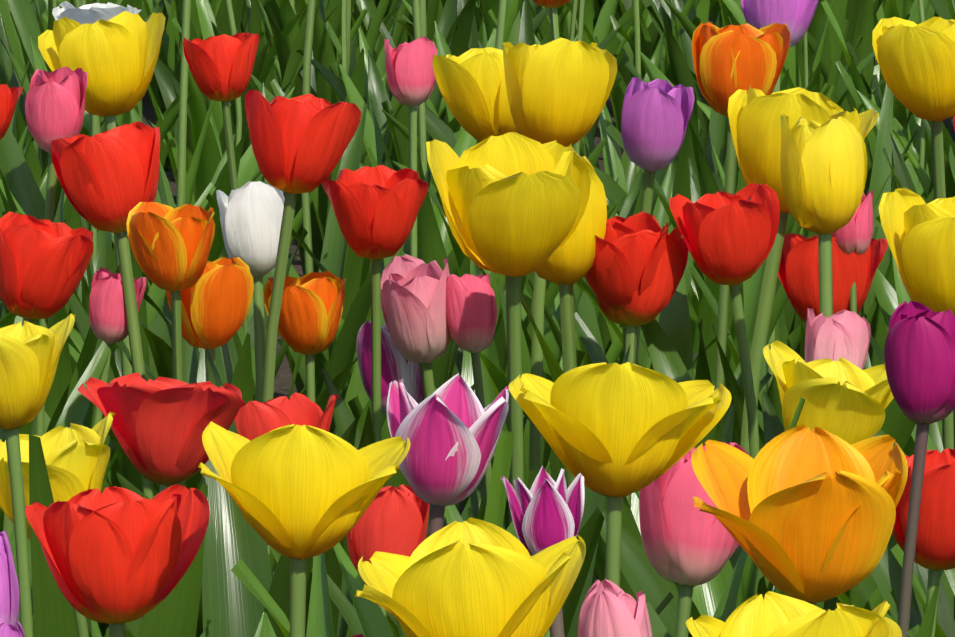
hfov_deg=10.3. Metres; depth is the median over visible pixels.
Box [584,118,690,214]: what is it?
leaf clump
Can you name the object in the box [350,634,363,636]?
maroon tulip bottom
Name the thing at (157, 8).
leaf clump
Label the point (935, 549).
red tulip
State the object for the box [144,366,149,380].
leaf clump
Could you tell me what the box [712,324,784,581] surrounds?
leaf clump
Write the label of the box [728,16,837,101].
leaf clump
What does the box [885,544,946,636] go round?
leaf clump
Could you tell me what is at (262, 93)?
leaf clump
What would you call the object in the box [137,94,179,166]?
leaf clump
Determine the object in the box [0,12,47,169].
leaf clump
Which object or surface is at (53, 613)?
leaf clump
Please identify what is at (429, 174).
leaf clump
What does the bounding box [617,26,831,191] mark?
leaf clump
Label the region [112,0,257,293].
tulip
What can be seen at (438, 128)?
leaf clump
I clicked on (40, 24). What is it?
leaf clump
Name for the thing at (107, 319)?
tulip
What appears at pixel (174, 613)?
leaf clump
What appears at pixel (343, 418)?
leaf clump
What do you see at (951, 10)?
leaf clump
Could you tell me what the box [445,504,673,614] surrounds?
leaf clump
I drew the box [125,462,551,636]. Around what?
leaf clump
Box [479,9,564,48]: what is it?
leaf clump
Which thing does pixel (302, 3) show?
leaf clump
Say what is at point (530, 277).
leaf clump
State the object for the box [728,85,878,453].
tulip
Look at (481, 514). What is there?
leaf clump
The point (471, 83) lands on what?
tulip
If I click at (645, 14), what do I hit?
leaf clump
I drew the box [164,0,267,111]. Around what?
leaf clump
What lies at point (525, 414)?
leaf clump
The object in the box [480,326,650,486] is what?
leaf clump
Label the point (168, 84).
leaf clump
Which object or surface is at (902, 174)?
leaf clump
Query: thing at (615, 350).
tulip field
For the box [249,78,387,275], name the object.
leaf clump
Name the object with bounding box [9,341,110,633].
leaf clump
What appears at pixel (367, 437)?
leaf clump
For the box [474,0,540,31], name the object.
leaf clump
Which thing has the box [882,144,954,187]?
leaf clump
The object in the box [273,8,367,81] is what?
leaf clump
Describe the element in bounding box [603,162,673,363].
leaf clump
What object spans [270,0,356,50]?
leaf clump
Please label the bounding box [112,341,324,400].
leaf clump
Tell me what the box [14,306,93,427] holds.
leaf clump
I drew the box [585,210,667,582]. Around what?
tulip
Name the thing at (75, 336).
leaf clump
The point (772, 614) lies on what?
yellow tulip
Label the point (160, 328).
leaf clump
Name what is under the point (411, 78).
tulip
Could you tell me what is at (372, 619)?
leaf clump
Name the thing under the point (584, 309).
leaf clump
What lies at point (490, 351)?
leaf clump
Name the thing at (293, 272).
leaf clump
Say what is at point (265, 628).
leaf blade
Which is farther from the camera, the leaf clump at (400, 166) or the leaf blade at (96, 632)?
the leaf clump at (400, 166)
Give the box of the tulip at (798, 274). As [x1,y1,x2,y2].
[778,233,887,322]
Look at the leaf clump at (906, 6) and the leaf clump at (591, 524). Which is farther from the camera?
the leaf clump at (906, 6)
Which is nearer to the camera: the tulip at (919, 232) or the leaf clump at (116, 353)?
the tulip at (919, 232)
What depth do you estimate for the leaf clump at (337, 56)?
8.07 m
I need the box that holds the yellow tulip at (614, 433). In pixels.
[509,362,731,586]
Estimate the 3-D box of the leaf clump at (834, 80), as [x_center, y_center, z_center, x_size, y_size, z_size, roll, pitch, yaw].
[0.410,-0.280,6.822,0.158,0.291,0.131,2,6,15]
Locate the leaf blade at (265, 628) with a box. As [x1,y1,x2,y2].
[254,612,276,636]
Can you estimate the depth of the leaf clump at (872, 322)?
5.07 m
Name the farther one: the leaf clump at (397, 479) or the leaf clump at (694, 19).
the leaf clump at (694, 19)
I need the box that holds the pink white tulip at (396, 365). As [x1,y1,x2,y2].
[356,321,423,413]
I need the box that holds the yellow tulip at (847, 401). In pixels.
[763,340,893,444]
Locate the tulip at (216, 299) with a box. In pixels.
[86,257,253,636]
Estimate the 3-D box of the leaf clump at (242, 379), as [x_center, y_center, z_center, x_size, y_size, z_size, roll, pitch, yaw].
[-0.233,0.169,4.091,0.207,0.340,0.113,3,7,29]
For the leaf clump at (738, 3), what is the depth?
6.98 m
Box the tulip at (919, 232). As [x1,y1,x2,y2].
[878,188,954,620]
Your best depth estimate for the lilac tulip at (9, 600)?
2.44 m
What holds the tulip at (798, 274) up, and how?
on the ground
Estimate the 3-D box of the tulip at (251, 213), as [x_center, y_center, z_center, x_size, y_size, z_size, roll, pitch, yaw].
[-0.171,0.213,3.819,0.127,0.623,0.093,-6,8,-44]
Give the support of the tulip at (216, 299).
on the ground
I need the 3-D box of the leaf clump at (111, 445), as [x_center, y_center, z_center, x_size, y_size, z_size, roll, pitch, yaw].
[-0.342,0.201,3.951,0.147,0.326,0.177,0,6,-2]
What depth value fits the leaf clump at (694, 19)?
6.87 m
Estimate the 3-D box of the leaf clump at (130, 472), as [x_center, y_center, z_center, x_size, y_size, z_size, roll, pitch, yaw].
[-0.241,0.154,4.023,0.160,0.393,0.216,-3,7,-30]
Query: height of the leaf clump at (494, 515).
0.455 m
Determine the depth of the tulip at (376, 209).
3.66 m
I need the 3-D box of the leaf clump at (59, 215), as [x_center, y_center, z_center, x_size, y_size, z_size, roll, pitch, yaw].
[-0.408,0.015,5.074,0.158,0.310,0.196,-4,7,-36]
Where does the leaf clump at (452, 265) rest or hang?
on the ground
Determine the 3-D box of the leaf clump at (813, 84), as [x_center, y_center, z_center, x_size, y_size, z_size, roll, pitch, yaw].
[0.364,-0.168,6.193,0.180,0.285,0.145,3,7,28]
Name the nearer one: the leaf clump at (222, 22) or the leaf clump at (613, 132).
the leaf clump at (613, 132)
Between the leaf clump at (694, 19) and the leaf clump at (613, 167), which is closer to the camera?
the leaf clump at (613, 167)
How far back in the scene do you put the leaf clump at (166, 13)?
7.62 m
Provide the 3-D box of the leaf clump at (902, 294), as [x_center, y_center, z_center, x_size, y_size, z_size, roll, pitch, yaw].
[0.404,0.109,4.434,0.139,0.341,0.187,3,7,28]
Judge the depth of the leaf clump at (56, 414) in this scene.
4.16 m
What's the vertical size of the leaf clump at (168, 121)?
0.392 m
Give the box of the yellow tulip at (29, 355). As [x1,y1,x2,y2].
[0,313,75,636]
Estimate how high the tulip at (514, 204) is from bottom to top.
0.812 m
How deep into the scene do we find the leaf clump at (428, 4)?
7.76 m
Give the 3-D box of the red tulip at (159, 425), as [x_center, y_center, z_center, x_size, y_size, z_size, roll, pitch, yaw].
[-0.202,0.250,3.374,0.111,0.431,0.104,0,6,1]
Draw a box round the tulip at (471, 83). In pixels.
[348,47,584,468]
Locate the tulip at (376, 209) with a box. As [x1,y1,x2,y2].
[322,165,428,442]
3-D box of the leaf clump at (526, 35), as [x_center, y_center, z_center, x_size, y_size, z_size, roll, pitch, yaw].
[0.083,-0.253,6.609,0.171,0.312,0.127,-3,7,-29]
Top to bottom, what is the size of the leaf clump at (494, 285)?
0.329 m
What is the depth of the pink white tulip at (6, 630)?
2.44 m
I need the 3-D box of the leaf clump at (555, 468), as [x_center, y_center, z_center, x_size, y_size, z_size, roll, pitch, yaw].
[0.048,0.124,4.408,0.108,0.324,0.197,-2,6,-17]
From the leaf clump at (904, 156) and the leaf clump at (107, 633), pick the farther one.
the leaf clump at (904, 156)
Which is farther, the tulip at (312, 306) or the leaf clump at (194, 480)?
the leaf clump at (194, 480)
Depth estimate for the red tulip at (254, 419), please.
3.52 m
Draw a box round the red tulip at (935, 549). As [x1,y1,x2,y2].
[892,448,954,636]
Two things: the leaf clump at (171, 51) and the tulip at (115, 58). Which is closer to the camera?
the tulip at (115, 58)
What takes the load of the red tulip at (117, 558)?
on the ground
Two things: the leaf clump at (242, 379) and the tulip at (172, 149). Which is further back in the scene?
the tulip at (172, 149)
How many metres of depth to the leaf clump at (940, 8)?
6.86 m
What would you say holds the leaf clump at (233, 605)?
on the ground
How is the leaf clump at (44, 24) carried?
on the ground
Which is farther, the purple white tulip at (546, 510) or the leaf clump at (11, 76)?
the leaf clump at (11, 76)
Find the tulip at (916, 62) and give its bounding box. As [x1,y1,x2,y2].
[872,17,954,449]
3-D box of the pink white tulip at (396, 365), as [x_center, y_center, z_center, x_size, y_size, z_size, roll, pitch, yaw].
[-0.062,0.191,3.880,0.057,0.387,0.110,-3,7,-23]
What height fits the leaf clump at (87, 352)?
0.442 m
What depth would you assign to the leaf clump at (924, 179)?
5.85 m
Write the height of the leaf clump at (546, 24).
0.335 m
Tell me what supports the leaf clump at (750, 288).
on the ground
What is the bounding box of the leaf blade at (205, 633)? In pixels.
[200,620,210,636]
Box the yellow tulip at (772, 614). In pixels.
[686,591,901,636]
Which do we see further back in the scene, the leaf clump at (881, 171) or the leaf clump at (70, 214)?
the leaf clump at (70, 214)
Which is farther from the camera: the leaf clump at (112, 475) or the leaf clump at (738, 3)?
the leaf clump at (738, 3)
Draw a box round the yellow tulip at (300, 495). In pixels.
[198,422,409,636]
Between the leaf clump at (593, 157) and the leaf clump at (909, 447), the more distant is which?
the leaf clump at (593, 157)
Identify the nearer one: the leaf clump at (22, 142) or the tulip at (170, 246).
the tulip at (170, 246)
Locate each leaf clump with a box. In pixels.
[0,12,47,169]
[0,15,41,141]
[0,61,90,217]
[0,162,88,229]
[0,168,115,333]
[0,179,215,329]
[0,210,22,327]
[0,265,120,531]
[0,300,2,317]
[1,59,65,218]
[2,174,46,316]
[4,188,63,323]
[7,0,45,72]
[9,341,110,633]
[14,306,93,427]
[15,134,42,170]
[18,126,28,151]
[29,0,100,223]
[29,434,77,636]
[30,0,136,131]
[31,496,146,614]
[33,0,69,30]
[34,214,220,428]
[40,120,103,210]
[44,0,141,16]
[44,343,140,636]
[46,384,69,432]
[57,0,163,99]
[66,93,191,249]
[66,332,252,403]
[68,293,197,492]
[68,328,266,361]
[83,100,260,204]
[86,0,116,4]
[105,627,108,636]
[108,427,475,636]
[108,439,114,453]
[111,134,234,307]
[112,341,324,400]
[125,337,387,636]
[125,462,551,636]
[130,108,282,349]
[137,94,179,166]
[137,483,207,636]
[139,166,307,397]
[141,0,165,105]
[143,0,171,170]
[143,271,370,434]
[144,362,348,432]
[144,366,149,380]
[147,0,216,140]
[148,82,266,183]
[154,42,302,157]
[163,2,168,25]
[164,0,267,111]
[172,0,307,135]
[186,59,302,202]
[186,353,302,489]
[197,346,357,469]
[206,193,436,397]
[211,0,320,155]
[215,0,221,17]
[231,431,513,636]
[237,244,403,435]
[239,1,266,36]
[248,194,313,319]
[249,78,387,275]
[250,0,279,96]
[251,48,402,268]
[258,0,402,62]
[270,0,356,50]
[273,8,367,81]
[274,0,389,102]
[288,252,384,277]
[291,229,480,401]
[296,0,458,171]
[311,343,630,636]
[322,368,526,632]
[326,5,434,110]
[329,0,355,62]
[332,543,549,636]
[333,26,445,164]
[339,64,476,255]
[344,406,460,636]
[351,470,691,636]
[353,0,411,95]
[354,0,385,20]
[359,115,446,187]
[359,146,573,322]
[370,200,621,528]
[380,0,476,140]
[382,109,606,321]
[382,152,457,275]
[391,0,478,39]
[391,160,436,203]
[401,0,572,45]
[402,0,520,43]
[403,185,551,379]
[417,75,621,148]
[419,0,442,23]
[426,21,462,130]
[433,0,524,49]
[434,0,547,49]
[441,0,479,18]
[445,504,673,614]
[452,275,526,376]
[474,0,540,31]
[477,498,598,546]
[478,0,628,49]
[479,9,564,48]
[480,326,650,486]
[483,269,598,320]
[491,453,505,529]
[497,278,560,481]
[502,383,546,441]
[520,0,634,59]
[521,274,735,636]
[524,196,624,296]
[528,0,576,40]
[528,279,771,428]
[534,5,566,42]
[559,0,645,140]
[565,0,695,154]
[568,483,837,636]
[573,235,729,366]
[576,279,788,442]
[580,104,643,193]
[580,130,675,192]
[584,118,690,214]
[593,0,659,86]
[594,91,725,225]
[595,0,601,16]
[597,88,694,355]
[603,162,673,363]
[604,398,804,621]
[606,123,794,302]
[610,0,699,85]
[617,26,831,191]
[618,0,647,23]
[619,0,717,76]
[625,21,746,194]
[635,319,916,609]
[641,57,654,81]
[642,0,743,162]
[646,0,721,37]
[646,602,671,636]
[659,0,710,136]
[660,0,670,18]
[664,0,797,46]
[676,559,883,636]
[688,120,817,355]
[688,173,808,302]
[688,188,765,386]
[689,265,761,410]
[690,282,805,350]
[697,85,836,214]
[709,138,724,187]
[711,0,723,27]
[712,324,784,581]
[719,0,727,26]
[723,0,874,106]
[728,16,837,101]
[734,0,824,49]
[757,352,912,533]
[785,318,804,359]
[796,19,863,101]
[799,153,907,321]
[802,0,846,92]
[802,0,910,169]
[806,57,884,113]
[821,0,909,136]
[835,60,911,191]
[837,592,919,636]
[839,0,882,74]
[846,41,871,99]
[855,422,953,617]
[857,90,932,195]
[858,225,878,361]
[863,84,933,363]
[863,368,953,456]
[864,131,916,195]
[870,254,937,423]
[871,176,954,366]
[871,534,924,628]
[872,74,949,195]
[872,269,897,329]
[873,429,905,454]
[874,0,929,27]
[882,0,934,19]
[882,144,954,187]
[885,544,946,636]
[890,133,954,203]
[890,562,954,636]
[893,117,929,177]
[893,130,930,196]
[911,424,939,452]
[917,584,938,636]
[922,119,930,138]
[928,0,949,19]
[944,568,954,594]
[947,0,954,18]
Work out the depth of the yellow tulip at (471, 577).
1.88 m
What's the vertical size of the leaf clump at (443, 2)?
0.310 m
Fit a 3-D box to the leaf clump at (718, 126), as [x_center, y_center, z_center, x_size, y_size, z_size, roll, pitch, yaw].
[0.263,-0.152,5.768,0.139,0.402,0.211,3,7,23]
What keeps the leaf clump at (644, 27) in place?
on the ground
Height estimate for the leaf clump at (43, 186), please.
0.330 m
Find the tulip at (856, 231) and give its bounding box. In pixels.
[832,191,872,608]
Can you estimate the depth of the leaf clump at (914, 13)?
7.23 m
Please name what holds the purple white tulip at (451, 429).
on the ground
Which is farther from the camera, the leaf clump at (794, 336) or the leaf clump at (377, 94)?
the leaf clump at (377, 94)
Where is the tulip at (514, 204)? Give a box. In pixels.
[426,132,590,539]
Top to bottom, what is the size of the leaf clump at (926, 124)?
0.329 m
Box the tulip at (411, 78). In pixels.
[332,37,474,526]
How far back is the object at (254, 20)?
6.81 m
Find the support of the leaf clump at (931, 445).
on the ground
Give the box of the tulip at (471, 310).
[446,274,496,503]
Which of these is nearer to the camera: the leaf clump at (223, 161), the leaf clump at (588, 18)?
the leaf clump at (223, 161)
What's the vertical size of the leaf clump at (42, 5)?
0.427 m
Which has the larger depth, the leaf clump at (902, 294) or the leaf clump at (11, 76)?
the leaf clump at (11, 76)
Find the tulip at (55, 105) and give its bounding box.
[25,67,119,636]
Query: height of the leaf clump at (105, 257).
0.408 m
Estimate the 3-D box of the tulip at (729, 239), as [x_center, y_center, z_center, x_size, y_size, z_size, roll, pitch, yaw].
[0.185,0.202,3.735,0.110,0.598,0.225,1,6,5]
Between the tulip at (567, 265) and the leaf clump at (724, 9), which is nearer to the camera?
the tulip at (567, 265)
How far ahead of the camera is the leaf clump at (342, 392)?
4.23 m
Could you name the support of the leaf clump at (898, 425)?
on the ground
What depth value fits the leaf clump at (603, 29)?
7.17 m
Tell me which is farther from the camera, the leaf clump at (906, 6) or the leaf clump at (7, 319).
the leaf clump at (906, 6)
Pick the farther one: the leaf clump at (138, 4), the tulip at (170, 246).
the leaf clump at (138, 4)
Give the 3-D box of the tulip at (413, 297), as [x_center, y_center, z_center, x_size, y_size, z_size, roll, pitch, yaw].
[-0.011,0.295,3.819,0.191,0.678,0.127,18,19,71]
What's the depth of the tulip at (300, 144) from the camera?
3.61 m
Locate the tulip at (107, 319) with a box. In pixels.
[89,267,146,622]
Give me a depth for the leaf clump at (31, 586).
3.41 m
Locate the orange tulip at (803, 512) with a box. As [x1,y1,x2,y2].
[691,424,907,605]
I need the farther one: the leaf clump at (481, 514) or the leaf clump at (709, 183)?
the leaf clump at (709, 183)
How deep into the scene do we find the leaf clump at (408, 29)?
7.26 m
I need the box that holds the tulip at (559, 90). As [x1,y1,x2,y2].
[426,38,616,537]
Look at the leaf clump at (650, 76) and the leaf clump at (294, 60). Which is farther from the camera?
the leaf clump at (294, 60)
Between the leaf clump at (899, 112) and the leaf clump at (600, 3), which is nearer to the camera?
the leaf clump at (899, 112)
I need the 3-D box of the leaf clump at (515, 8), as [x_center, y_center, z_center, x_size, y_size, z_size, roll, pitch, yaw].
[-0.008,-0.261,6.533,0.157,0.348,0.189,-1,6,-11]
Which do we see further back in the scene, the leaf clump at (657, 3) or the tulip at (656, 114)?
the leaf clump at (657, 3)
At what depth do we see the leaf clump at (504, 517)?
3.93 m
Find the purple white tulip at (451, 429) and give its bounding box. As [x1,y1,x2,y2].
[387,373,508,536]
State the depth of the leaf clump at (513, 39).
6.68 m
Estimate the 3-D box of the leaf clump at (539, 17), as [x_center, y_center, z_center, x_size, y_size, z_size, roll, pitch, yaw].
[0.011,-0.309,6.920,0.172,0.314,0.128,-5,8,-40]
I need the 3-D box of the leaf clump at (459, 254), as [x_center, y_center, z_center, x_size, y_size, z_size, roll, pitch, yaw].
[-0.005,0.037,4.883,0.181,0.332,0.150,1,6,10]
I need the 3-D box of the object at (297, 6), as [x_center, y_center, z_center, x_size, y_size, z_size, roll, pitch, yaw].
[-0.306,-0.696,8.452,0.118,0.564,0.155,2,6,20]
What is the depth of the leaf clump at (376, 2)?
7.83 m
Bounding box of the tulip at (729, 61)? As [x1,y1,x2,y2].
[692,22,790,389]
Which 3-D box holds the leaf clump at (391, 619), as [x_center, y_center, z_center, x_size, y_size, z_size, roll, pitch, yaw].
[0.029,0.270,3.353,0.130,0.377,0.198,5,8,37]
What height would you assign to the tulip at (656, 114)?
0.646 m
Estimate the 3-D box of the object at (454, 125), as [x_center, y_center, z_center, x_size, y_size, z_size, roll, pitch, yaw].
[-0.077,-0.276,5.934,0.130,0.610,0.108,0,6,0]
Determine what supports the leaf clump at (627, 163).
on the ground
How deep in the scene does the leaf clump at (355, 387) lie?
4.13 m
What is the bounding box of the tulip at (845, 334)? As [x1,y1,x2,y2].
[805,308,870,369]
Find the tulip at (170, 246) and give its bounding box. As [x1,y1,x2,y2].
[106,202,276,573]
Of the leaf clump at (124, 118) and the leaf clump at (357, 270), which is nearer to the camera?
the leaf clump at (357, 270)
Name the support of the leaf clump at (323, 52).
on the ground
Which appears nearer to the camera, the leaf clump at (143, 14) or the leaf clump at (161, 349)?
the leaf clump at (161, 349)
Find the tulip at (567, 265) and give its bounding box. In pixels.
[502,156,606,529]
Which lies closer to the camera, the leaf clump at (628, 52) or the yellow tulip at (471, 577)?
the yellow tulip at (471, 577)
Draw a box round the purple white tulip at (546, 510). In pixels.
[501,465,584,636]
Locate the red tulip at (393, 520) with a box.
[347,484,428,616]
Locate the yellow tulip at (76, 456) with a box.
[0,412,114,636]
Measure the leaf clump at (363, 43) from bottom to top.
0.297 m
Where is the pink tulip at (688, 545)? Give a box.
[639,442,749,636]
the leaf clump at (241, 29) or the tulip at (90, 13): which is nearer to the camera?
the tulip at (90, 13)
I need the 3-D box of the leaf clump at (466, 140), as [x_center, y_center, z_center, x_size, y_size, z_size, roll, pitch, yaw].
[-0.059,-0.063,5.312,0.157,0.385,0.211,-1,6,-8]
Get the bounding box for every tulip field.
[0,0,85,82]
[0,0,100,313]
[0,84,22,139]
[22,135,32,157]
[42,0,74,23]
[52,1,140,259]
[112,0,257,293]
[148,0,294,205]
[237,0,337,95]
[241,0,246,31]
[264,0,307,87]
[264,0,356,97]
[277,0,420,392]
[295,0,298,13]
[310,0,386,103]
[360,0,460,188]
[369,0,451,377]
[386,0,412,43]
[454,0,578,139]
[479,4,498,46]
[501,0,623,376]
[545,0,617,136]
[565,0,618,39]
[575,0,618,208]
[607,0,703,215]
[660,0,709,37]
[690,8,739,170]
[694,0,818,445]
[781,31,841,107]
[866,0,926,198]
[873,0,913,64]
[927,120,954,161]
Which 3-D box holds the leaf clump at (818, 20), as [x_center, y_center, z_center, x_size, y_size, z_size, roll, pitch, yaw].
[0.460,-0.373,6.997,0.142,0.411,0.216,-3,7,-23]
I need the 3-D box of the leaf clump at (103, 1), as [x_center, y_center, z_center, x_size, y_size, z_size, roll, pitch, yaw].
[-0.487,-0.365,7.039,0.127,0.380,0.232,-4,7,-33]
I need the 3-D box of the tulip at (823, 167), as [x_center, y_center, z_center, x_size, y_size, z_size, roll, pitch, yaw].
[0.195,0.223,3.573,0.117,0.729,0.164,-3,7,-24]
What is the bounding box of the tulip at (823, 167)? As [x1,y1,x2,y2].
[772,113,867,591]
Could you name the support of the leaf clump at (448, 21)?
on the ground
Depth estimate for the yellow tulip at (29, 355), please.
2.67 m
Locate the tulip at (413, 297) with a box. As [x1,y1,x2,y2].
[381,254,451,517]
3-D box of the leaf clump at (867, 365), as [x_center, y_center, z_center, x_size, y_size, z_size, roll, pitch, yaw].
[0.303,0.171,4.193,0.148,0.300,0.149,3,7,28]
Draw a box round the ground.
[142,14,954,515]
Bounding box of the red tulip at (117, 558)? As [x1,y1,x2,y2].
[25,484,209,636]
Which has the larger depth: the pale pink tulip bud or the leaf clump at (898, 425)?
the leaf clump at (898, 425)
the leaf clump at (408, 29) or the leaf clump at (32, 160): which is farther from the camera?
the leaf clump at (408, 29)
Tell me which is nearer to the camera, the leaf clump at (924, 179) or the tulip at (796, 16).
the tulip at (796, 16)
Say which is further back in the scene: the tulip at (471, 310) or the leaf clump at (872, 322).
the leaf clump at (872, 322)
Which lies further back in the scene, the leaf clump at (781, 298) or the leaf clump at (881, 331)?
the leaf clump at (881, 331)
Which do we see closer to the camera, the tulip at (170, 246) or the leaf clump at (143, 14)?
the tulip at (170, 246)
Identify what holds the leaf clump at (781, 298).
on the ground
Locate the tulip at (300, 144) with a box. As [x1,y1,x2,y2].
[117,90,360,636]
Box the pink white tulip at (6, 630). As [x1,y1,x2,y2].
[0,621,24,636]
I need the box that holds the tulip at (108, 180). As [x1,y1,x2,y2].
[51,121,159,498]
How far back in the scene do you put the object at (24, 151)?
5.70 m
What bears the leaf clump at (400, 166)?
on the ground
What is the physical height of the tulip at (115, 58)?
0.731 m
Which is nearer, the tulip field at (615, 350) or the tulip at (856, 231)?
the tulip at (856, 231)
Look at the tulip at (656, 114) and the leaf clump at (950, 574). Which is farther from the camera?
the tulip at (656, 114)
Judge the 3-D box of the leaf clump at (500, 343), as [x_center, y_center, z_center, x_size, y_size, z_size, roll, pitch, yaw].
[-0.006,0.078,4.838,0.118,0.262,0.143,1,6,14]
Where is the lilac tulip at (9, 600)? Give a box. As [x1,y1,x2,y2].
[0,531,18,626]
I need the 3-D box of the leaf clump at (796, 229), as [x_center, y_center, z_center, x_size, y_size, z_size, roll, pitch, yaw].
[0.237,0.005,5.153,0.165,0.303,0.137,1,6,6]
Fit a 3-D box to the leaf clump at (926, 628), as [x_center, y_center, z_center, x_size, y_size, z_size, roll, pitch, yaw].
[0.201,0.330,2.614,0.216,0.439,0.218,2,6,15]
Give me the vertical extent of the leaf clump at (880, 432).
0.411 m
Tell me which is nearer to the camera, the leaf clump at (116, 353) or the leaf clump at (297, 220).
the leaf clump at (116, 353)
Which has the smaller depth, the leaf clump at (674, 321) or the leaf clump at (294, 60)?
the leaf clump at (674, 321)
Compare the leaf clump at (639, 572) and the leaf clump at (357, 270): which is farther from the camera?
the leaf clump at (357, 270)
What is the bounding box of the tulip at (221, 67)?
[182,33,305,393]
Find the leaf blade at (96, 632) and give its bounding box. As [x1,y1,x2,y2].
[91,620,101,636]
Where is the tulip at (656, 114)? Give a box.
[559,77,694,585]
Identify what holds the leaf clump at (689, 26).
on the ground
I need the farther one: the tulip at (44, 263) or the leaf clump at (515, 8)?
the leaf clump at (515, 8)
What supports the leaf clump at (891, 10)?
on the ground
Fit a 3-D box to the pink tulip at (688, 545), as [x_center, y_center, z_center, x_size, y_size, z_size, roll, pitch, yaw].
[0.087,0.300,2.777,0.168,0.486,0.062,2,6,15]
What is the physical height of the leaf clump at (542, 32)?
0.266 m
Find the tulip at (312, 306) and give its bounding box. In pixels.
[263,271,346,402]
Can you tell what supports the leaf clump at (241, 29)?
on the ground
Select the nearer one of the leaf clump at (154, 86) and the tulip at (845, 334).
the tulip at (845, 334)
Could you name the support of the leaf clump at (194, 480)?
on the ground
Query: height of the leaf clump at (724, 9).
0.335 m
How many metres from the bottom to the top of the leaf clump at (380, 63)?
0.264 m
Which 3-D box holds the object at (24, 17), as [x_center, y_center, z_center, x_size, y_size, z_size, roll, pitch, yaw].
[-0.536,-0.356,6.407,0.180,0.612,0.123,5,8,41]
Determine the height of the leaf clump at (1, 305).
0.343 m
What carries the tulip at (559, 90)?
on the ground
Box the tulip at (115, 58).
[38,11,165,375]
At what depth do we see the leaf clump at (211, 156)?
5.56 m
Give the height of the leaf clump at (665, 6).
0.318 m
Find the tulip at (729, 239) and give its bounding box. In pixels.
[669,183,779,589]
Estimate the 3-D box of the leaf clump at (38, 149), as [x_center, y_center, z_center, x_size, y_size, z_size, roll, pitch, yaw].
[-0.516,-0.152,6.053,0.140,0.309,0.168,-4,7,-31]
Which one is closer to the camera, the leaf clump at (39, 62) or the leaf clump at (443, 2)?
the leaf clump at (39, 62)
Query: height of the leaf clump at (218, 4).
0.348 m
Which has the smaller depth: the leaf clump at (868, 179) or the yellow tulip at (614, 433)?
the yellow tulip at (614, 433)
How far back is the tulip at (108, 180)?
3.66 m
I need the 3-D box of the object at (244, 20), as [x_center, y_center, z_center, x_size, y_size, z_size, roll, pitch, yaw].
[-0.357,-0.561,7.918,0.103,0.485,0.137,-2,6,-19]
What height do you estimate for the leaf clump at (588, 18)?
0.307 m
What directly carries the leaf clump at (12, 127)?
on the ground
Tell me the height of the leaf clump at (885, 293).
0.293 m
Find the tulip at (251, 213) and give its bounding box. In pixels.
[154,181,284,554]
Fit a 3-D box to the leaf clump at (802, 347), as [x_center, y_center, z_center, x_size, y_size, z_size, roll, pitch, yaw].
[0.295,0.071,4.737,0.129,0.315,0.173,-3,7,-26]
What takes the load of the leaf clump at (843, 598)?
on the ground
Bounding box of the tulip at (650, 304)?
[595,222,688,507]
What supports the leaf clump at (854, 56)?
on the ground
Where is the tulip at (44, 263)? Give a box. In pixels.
[0,211,93,539]
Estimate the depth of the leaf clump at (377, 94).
6.28 m
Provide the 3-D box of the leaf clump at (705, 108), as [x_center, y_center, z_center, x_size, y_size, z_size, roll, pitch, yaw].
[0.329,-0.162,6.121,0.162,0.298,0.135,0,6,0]
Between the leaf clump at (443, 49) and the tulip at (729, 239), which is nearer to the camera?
the tulip at (729, 239)
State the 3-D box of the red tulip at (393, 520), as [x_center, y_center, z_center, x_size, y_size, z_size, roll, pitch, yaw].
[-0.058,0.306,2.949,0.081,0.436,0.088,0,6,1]
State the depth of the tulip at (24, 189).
4.91 m
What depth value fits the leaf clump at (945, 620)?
3.42 m
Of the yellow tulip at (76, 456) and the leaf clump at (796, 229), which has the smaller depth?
the yellow tulip at (76, 456)
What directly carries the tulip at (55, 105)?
on the ground
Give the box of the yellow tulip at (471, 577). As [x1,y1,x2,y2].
[355,517,585,636]
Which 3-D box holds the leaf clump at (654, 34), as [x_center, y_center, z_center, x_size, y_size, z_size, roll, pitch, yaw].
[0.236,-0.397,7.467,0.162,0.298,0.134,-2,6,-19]
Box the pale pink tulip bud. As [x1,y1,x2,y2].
[578,579,651,636]
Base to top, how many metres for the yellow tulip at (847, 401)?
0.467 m
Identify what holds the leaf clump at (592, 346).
on the ground

